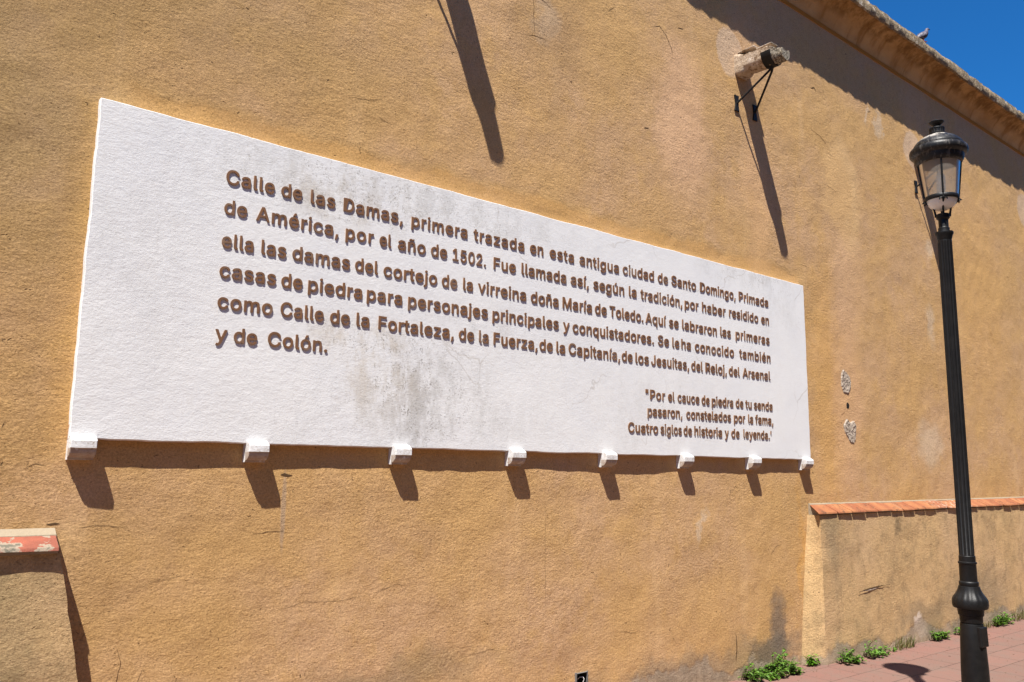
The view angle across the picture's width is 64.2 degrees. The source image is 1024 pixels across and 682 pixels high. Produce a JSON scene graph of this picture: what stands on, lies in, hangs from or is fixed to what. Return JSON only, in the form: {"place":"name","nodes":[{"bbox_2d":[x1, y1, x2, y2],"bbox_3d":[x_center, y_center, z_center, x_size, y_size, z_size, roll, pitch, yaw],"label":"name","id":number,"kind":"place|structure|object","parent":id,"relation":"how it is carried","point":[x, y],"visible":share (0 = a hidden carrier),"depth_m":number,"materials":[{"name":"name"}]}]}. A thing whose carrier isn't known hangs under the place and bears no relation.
{"place":"outdoors","nodes":[
{"label":"outdoors","id":0,"kind":"place"},
{"bbox_2d":[730,618,1023,681],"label":"pavement","id":1,"kind":"structure","parent":0,"point":[895,666],"depth_m":6.87,"materials":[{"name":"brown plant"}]},
{"bbox_2d":[738,648,804,681],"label":"weed","id":2,"kind":"object","parent":1,"relation":"on","point":[789,666],"visible":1,"depth_m":6.38,"materials":[{"name":"green plant"}]},
{"bbox_2d":[804,654,819,665],"bbox_3d":[2.517,2.651,6.787,0.229,0.101,0.099,8,-11,-38],"label":"weed","id":3,"kind":"object","parent":1,"relation":"on","point":[811,662],"visible":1,"depth_m":6.78,"materials":[{"name":"green plant"}]},
{"bbox_2d":[836,649,867,665],"bbox_3d":[2.867,2.661,6.893,0.295,0.130,0.183,8,-11,-38],"label":"weed","id":4,"kind":"object","parent":1,"relation":"on","point":[848,660],"visible":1,"depth_m":6.89,"materials":[{"name":"green plant"}]},
{"bbox_2d":[861,638,890,658],"bbox_3d":[3.219,2.687,7.191,0.436,0.191,0.164,8,-11,-38],"label":"weed","id":5,"kind":"object","parent":1,"relation":"on","point":[876,652],"visible":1,"depth_m":7.15,"materials":[{"name":"green plant"}]},
{"bbox_2d":[895,635,917,650],"bbox_3d":[3.662,2.783,7.549,0.385,0.132,0.138,8,-11,-38],"label":"grass tuft","id":6,"kind":"object","parent":1,"relation":"on","point":[901,645],"visible":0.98,"depth_m":7.57,"materials":[{"name":"beige plant"}]},
{"bbox_2d":[929,630,950,641],"bbox_3d":[4.223,2.883,8.017,0.406,0.109,0.120,8,-11,-38],"label":"weed","id":7,"kind":"object","parent":1,"relation":"on","point":[940,635],"visible":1,"depth_m":7.98,"materials":[{"name":"green plant"}]},
{"bbox_2d":[909,119,989,681],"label":"street lamp","id":8,"kind":"object","parent":1,"relation":"on","point":[938,149],"visible":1,"depth_m":5.23,"materials":[{"name":"black metal"}]},
{"bbox_2d":[954,627,959,634],"bbox_3d":[4.612,2.953,8.334,0.268,0.088,0.107,8,-11,-38],"label":"weed","id":9,"kind":"object","parent":1,"relation":"on","point":[955,629],"visible":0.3,"depth_m":8.29,"materials":[{"name":"green plant"}]},
{"bbox_2d":[992,612,1013,625],"bbox_3d":[5.373,3.038,8.926,0.470,0.143,0.142,8,-11,-38],"label":"weed","id":10,"kind":"object","parent":1,"relation":"on","point":[1001,619],"visible":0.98,"depth_m":8.89,"materials":[{"name":"green plant"}]},
{"bbox_2d":[1012,608,1023,621],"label":"grass tuft","id":11,"kind":"object","parent":1,"relation":"on","point":[1021,615],"visible":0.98,"depth_m":9.25,"materials":[{"name":"beige plant"}]},
{"bbox_2d":[867,0,1023,112],"label":"sky","id":12,"kind":"structure","parent":0,"point":[985,38],"materials":[{"name":"blue"}]},
{"bbox_3d":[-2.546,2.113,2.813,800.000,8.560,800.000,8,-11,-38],"label":"ground","id":13,"kind":"structure","parent":0,"visible":0},
{"bbox_2d":[0,0,1023,681],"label":"building","id":14,"kind":"structure","parent":13,"relation":"on","point":[180,560],"depth_m":5.42,"materials":[{"name":"paint"}]},
{"bbox_2d":[65,98,813,469],"bbox_3d":[0.360,0.003,5.462,5.856,1.659,0.107,8,-11,-38],"label":"inscription panel","id":15,"kind":"object","parent":14,"relation":"attached to","point":[257,298],"visible":1,"depth_m":4.60,"materials":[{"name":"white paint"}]},
{"bbox_2d":[575,671,587,681],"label":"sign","id":16,"kind":"object","parent":14,"relation":"attached to","point":[581,676],"visible":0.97,"depth_m":5.30,"materials":[{"name":"black metal"}]},
{"bbox_2d":[734,42,789,121],"bbox_3d":[2.128,-2.274,7.023,0.310,0.549,0.555,4,-9,-18],"label":"water spout","id":17,"kind":"object","parent":14,"relation":"attached to","point":[750,62],"visible":0.98,"depth_m":7.01,"materials":[{"name":"stone"}]},
{"bbox_2d":[917,28,929,42],"bbox_3d":[4.623,-3.464,9.241,0.246,0.183,0.089,2,-9,-9],"label":"pigeon","id":18,"kind":"object","parent":14,"relation":"on","point":[923,35],"visible":0.66,"depth_m":9.21,"materials":[{"name":"white"}]},
{"bbox_2d":[913,163,935,195],"bbox_3d":[4.723,-1.938,9.108,0.310,0.549,0.555,4,-9,-18],"label":"water spout","id":19,"kind":"object","parent":14,"relation":"attached to","point":[916,185],"visible":0.1,"depth_m":9.18,"materials":[{"name":"stone"}]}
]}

